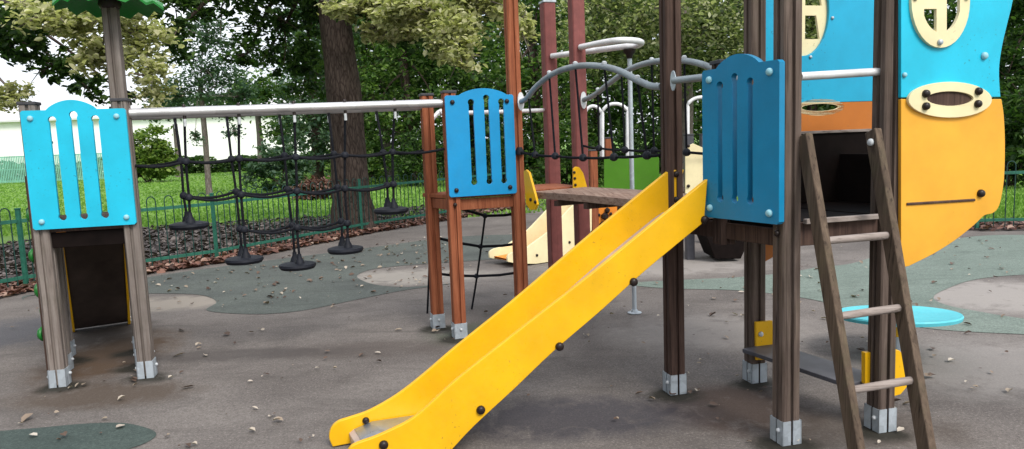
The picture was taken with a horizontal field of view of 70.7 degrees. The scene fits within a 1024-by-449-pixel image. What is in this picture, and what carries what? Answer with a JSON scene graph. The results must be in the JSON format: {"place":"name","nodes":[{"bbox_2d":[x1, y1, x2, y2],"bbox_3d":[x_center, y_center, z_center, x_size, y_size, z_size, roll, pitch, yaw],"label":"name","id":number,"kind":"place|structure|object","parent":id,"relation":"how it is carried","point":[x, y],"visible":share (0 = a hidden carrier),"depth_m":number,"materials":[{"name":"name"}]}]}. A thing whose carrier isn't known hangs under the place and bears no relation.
{"place":"outdoors","nodes":[
{"label":"outdoors","id":0,"kind":"place"},
{"bbox_2d":[0,93,329,164],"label":"white building","id":1,"kind":"structure","parent":0,"point":[11,143],"depth_m":77.45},
{"bbox_2d":[0,138,1023,243],"bbox_3d":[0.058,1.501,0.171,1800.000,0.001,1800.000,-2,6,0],"label":"ground","id":2,"kind":"structure","parent":0,"point":[9,238],"depth_m":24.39,"materials":[{"name":"plant"}]},
{"bbox_2d":[0,153,103,182],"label":"fence","id":3,"kind":"object","parent":2,"relation":"on","point":[24,172],"visible":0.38,"depth_m":49.20,"materials":[{"name":"teal paint"}]},
{"bbox_2d":[0,3,145,106],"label":"tree","id":4,"kind":"object","parent":2,"relation":"on","point":[45,68],"visible":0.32,"depth_m":12.78,"materials":[{"name":"green plant"}]},
{"bbox_2d":[0,0,191,113],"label":"tree","id":5,"kind":"object","parent":2,"relation":"on","point":[66,23],"visible":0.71,"depth_m":9.35,"materials":[{"name":"green plant"}]},
{"bbox_2d":[101,122,182,181],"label":"shrub","id":6,"kind":"object","parent":2,"relation":"on","point":[157,151],"visible":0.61,"depth_m":41.22,"materials":[{"name":"green plant"}]},
{"bbox_2d":[137,92,225,176],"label":"tree","id":7,"kind":"object","parent":2,"relation":"on","point":[174,134],"visible":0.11,"depth_m":49.07,"materials":[{"name":"green plant"}]},
{"bbox_2d":[0,151,378,179],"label":"hedge","id":8,"kind":"object","parent":2,"relation":"on","point":[214,168],"visible":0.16,"depth_m":57.12,"materials":[{"name":"green plant"}]},
{"bbox_2d":[134,5,266,194],"bbox_3d":[-10.868,-4.324,25.788,4.485,6.877,3.161,-2,6,0],"label":"tree","id":9,"kind":"object","parent":2,"relation":"on","point":[244,95],"visible":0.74,"depth_m":25.41,"materials":[{"name":"green plant"}]},
{"bbox_2d":[215,67,306,162],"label":"tree","id":10,"kind":"object","parent":2,"relation":"on","point":[262,82],"visible":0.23,"depth_m":45.33,"materials":[{"name":"green plant"}]},
{"bbox_2d":[241,135,321,191],"bbox_3d":[-8.571,-2.243,26.852,2.892,2.178,2.537,-2,6,0],"label":"shrub","id":11,"kind":"object","parent":2,"relation":"on","point":[261,170],"visible":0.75,"depth_m":26.43,"materials":[{"name":"green plant"}]},
{"bbox_2d":[290,175,331,199],"bbox_3d":[-5.976,-1.096,21.958,1.866,0.815,1.442,-2,6,0],"label":"shrub","id":12,"kind":"object","parent":2,"relation":"on","point":[308,182],"visible":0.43,"depth_m":21.77,"materials":[{"name":"red plant"}]},
{"bbox_2d":[261,5,368,178],"bbox_3d":[-8.665,-6.963,32.326,4.935,10.467,5.429,-2,6,0],"label":"tree","id":13,"kind":"object","parent":2,"relation":"on","point":[316,141],"visible":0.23,"depth_m":31.48,"materials":[{"name":"green plant"}]},
{"bbox_2d":[324,129,395,184],"bbox_3d":[-6.075,-2.744,29.727,3.260,2.329,2.986,-2,6,0],"label":"shrub","id":14,"kind":"object","parent":2,"relation":"on","point":[377,166],"visible":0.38,"depth_m":29.27,"materials":[{"name":"green plant"}]},
{"bbox_2d":[310,26,437,177],"bbox_3d":[-7.211,-7.806,36.087,7.741,11.180,5.667,-2,6,0],"label":"tree","id":15,"kind":"object","parent":2,"relation":"on","point":[379,86],"visible":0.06,"depth_m":35.73,"materials":[{"name":"green plant"}]},
{"bbox_2d":[300,3,483,181],"bbox_3d":[-4.559,-6.523,30.422,6.307,9.712,6.559,-8,9,-43],"label":"tree","id":16,"kind":"object","parent":2,"relation":"on","point":[403,75],"visible":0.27,"depth_m":29.82,"materials":[{"name":"green plant"}]},
{"bbox_2d":[306,14,487,177],"bbox_3d":[-5.401,-7.012,35.556,9.272,9.586,5.602,-2,6,0],"label":"tree","id":17,"kind":"object","parent":2,"relation":"on","point":[374,53],"visible":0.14,"depth_m":34.69,"materials":[{"name":"green plant"}]},
{"bbox_2d":[386,126,444,185],"bbox_3d":[-3.252,-2.512,26.747,2.958,2.329,3.057,-2,6,0],"label":"shrub","id":18,"kind":"object","parent":2,"relation":"on","point":[407,163],"visible":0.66,"depth_m":26.38,"materials":[{"name":"green plant"}]},
{"bbox_2d":[400,2,530,167],"bbox_3d":[-1.604,-7.683,33.316,6.358,11.135,5.568,1,7,22],"label":"tree","id":19,"kind":"object","parent":2,"relation":"on","point":[471,125],"visible":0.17,"depth_m":32.75,"materials":[{"name":"green plant"}]},
{"bbox_2d":[314,0,683,186],"bbox_3d":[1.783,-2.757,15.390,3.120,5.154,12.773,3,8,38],"label":"tree","id":20,"kind":"object","parent":2,"relation":"on","point":[450,25],"visible":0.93,"depth_m":10.75,"materials":[{"name":"green plant"}]},
{"bbox_2d":[470,121,541,184],"bbox_3d":[-0.407,-2.423,24.659,3.010,2.408,2.656,-2,6,0],"label":"shrub","id":21,"kind":"object","parent":2,"relation":"on","point":[526,144],"visible":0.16,"depth_m":24.39,"materials":[{"name":"green plant"}]},
{"bbox_2d":[468,0,602,180],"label":"tree","id":22,"kind":"object","parent":2,"relation":"on","point":[531,72],"visible":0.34,"depth_m":26.90,"materials":[{"name":"green plant"}]},
{"bbox_2d":[525,117,603,184],"bbox_3d":[1.810,-2.371,23.760,3.142,2.341,3.052,-2,6,0],"label":"shrub","id":23,"kind":"object","parent":2,"relation":"on","point":[540,174],"visible":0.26,"depth_m":23.44,"materials":[{"name":"green plant"}]},
{"bbox_2d":[541,0,656,159],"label":"tree","id":24,"kind":"object","parent":2,"relation":"on","point":[594,123],"visible":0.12,"depth_m":31.63,"materials":[{"name":"green plant"}]},
{"bbox_2d":[600,119,660,171],"bbox_3d":[4.349,-2.384,23.760,3.064,2.175,3.135,-2,6,0],"label":"shrub","id":25,"kind":"object","parent":2,"relation":"on","point":[648,135],"visible":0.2,"depth_m":23.82,"materials":[{"name":"green plant"}]},
{"bbox_2d":[273,0,1023,173],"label":"distant woodland","id":26,"kind":"object","parent":2,"relation":"on","point":[1011,29],"visible":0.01,"depth_m":41.80,"materials":[{"name":"green plant"}]},
{"bbox_2d":[588,0,732,172],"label":"tree","id":27,"kind":"object","parent":2,"relation":"on","point":[616,116],"visible":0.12,"depth_m":28.55,"materials":[{"name":"green plant"}]},
{"bbox_2d":[534,0,819,177],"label":"tree","id":28,"kind":"object","parent":2,"relation":"on","point":[721,18],"visible":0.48,"depth_m":19.05,"materials":[{"name":"green plant"}]},
{"bbox_2d":[686,0,806,140],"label":"tree","id":29,"kind":"object","parent":2,"relation":"on","point":[697,138],"visible":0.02,"depth_m":32.95,"materials":[{"name":"green plant"}]},
{"bbox_2d":[733,0,865,110],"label":"tree","id":30,"kind":"object","parent":2,"relation":"on","point":[815,107],"visible":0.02,"depth_m":30.28,"materials":[{"name":"green plant"}]},
{"bbox_2d":[901,0,955,98],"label":"tree","id":31,"kind":"object","parent":2,"relation":"on","point":[952,5],"depth_m":34.45,"materials":[{"name":"green plant"}]},
{"bbox_2d":[905,0,1023,119],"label":"tree","id":32,"kind":"object","parent":2,"relation":"on","point":[949,22],"visible":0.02,"depth_m":30.18,"materials":[{"name":"green plant"}]},
{"bbox_2d":[981,189,1023,218],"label":"grass","id":33,"kind":"structure","parent":2,"relation":"on","point":[999,212],"depth_m":12.72,"materials":[{"name":"green plant"}]},
{"bbox_2d":[992,0,1023,120],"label":"tree","id":34,"kind":"object","parent":2,"relation":"on","point":[1008,80],"visible":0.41,"depth_m":24.97,"materials":[{"name":"green plant"}]},
{"bbox_2d":[994,89,1023,186],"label":"shrub","id":35,"kind":"object","parent":2,"relation":"on","point":[1014,140],"visible":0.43,"depth_m":16.36,"materials":[{"name":"green plant"}]},
{"bbox_2d":[0,205,1023,448],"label":"playground surface","id":36,"kind":"object","parent":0,"point":[574,399],"visible":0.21,"depth_m":4.81,"materials":[{"name":"grey rubber"}]},
{"bbox_2d":[0,423,155,448],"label":"dark green surface inlay","id":37,"kind":"object","parent":36,"relation":"on","point":[90,436],"visible":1,"depth_m":3.91,"materials":[{"name":"rubber"}]},
{"bbox_2d":[16,0,163,387],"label":"play tower","id":38,"kind":"structure","parent":36,"relation":"on","point":[51,236],"depth_m":4.73,"materials":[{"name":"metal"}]},
{"bbox_2d":[129,98,444,270],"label":"rope bridge","id":39,"kind":"structure","parent":38,"relation":"attached to","point":[345,246],"depth_m":5.26,"materials":[{"name":"fabric"}]},
{"bbox_2d":[60,212,131,331],"bbox_3d":[-3.441,0.352,5.974,0.479,1.241,1.022,-6,8,-31],"label":"slide","id":40,"kind":"object","parent":36,"relation":"on","point":[97,285],"visible":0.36,"depth_m":6.04,"materials":[{"name":"black plastic"}]},
{"bbox_2d":[21,328,400,421],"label":"fallen leaves","id":41,"kind":"object","parent":36,"relation":"on","point":[25,416],"visible":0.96,"depth_m":4.72,"materials":[{"name":"beige plant"}]},
{"bbox_2d":[22,235,511,313],"bbox_3d":[-1.947,0.559,8.968,6.700,0.001,3.405,-7,8,-38],"label":"green surface inlay","id":42,"kind":"object","parent":36,"relation":"on","point":[238,283],"visible":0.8,"depth_m":8.47,"materials":[{"name":"rubber"}]},
{"bbox_2d":[155,236,449,306],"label":"fallen leaves","id":43,"kind":"object","parent":42,"relation":"on","point":[271,296],"visible":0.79,"depth_m":8.60,"materials":[{"name":"brown plant"}]},
{"bbox_2d":[418,0,589,338],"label":"play tower","id":44,"kind":"structure","parent":36,"relation":"on","point":[454,112],"depth_m":5.65,"materials":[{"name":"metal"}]},
{"bbox_2d":[426,210,513,313],"bbox_3d":[-0.319,0.250,6.381,0.890,1.090,0.354,-4,7,-14],"label":"rope net","id":45,"kind":"object","parent":44,"relation":"hanging from","point":[480,246],"visible":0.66,"depth_m":6.37,"materials":[{"name":"black fabric"}]},
{"bbox_2d":[515,55,737,210],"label":"plank bridge","id":46,"kind":"structure","parent":44,"relation":"attached to","point":[580,192],"depth_m":5.08,"materials":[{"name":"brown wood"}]},
{"bbox_2d":[11,233,1007,446],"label":"fallen leaves","id":47,"kind":"object","parent":36,"relation":"on","point":[528,394],"visible":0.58,"depth_m":4.44,"materials":[{"name":"beige plant"}]},
{"bbox_2d":[329,170,712,448],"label":"slide","id":48,"kind":"object","parent":36,"relation":"on","point":[452,397],"visible":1,"depth_m":3.65,"materials":[{"name":"yellow plastic"}]},
{"bbox_2d":[488,205,591,263],"bbox_3d":[0.369,0.085,9.109,1.307,0.721,0.465,-6,8,-32],"label":"slide","id":49,"kind":"object","parent":36,"relation":"on","point":[537,246],"visible":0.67,"depth_m":9.05,"materials":[{"name":"beige plastic"}]},
{"bbox_2d":[550,37,643,314],"bbox_3d":[0.743,-0.362,6.154,0.473,2.269,1.044,-7,8,-34],"label":"climbing pole","id":50,"kind":"object","parent":36,"relation":"on","point":[630,46],"visible":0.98,"depth_m":5.99,"materials":[{"name":"metal"}]},
{"bbox_2d":[587,95,743,259],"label":"toddler play tower","id":51,"kind":"structure","parent":36,"relation":"on","point":[617,173],"depth_m":9.23,"materials":[{"name":"plastic"}]},
{"bbox_2d":[636,235,1023,333],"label":"pale green surface inlay","id":52,"kind":"object","parent":36,"relation":"on","point":[922,274],"visible":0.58,"depth_m":7.31,"materials":[{"name":"rubber"}]},
{"bbox_2d":[659,0,1012,445],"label":"ship play tower","id":53,"kind":"structure","parent":36,"relation":"on","point":[941,125],"depth_m":3.50,"materials":[{"name":"wood"}]},
{"bbox_2d":[684,240,1018,403],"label":"fallen leaves","id":54,"kind":"object","parent":36,"relation":"on","point":[897,399],"visible":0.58,"depth_m":5.61,"materials":[{"name":"beige plant"}]},
{"bbox_2d":[799,128,936,448],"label":"ladder","id":55,"kind":"object","parent":36,"relation":"on","point":[913,379],"visible":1,"depth_m":3.17,"materials":[{"name":"brown wood"}]},
{"bbox_2d":[842,305,963,351],"bbox_3d":[2.527,0.710,4.741,0.742,0.325,0.740,-2,6,0],"label":"spinner disc","id":56,"kind":"object","parent":36,"relation":"on","point":[929,317],"visible":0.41,"depth_m":4.61,"materials":[{"name":"plastic"}]},
{"bbox_2d":[0,199,1023,297],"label":"leaf strewn verge","id":57,"kind":"structure","parent":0,"point":[971,229],"depth_m":11.28,"materials":[{"name":"brown plant"}]},
{"bbox_2d":[0,204,444,282],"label":"ground cover","id":58,"kind":"object","parent":57,"relation":"on","point":[10,265],"visible":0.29,"depth_m":12.64,"materials":[{"name":"grey plant"}]},
{"bbox_2d":[0,166,505,286],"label":"hoop top fence","id":59,"kind":"object","parent":57,"relation":"on","point":[19,221],"visible":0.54,"depth_m":10.47,"materials":[{"name":"green metal"}]},
{"bbox_2d":[0,203,526,296],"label":"leaf litter","id":60,"kind":"object","parent":57,"relation":"on","point":[157,267],"visible":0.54,"depth_m":10.80,"materials":[{"name":"brown plant"}]},
{"bbox_2d":[0,0,539,229],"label":"tree","id":61,"kind":"object","parent":57,"relation":"on","point":[335,60],"visible":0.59,"depth_m":13.04,"materials":[{"name":"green plant"}]},
{"bbox_2d":[683,161,1023,228],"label":"hoop top fence","id":62,"kind":"object","parent":57,"relation":"on","point":[993,219],"visible":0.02,"depth_m":10.30,"materials":[{"name":"metal"}]},
{"bbox_2d":[970,221,1023,230],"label":"leaf litter","id":63,"kind":"object","parent":57,"relation":"on","point":[987,226],"visible":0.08,"depth_m":10.40,"materials":[{"name":"brown plant"}]},
{"bbox_2d":[0,0,1023,143],"label":"sky","id":64,"kind":"structure","parent":0,"point":[54,92],"materials":[{"name":"white"}]}
]}

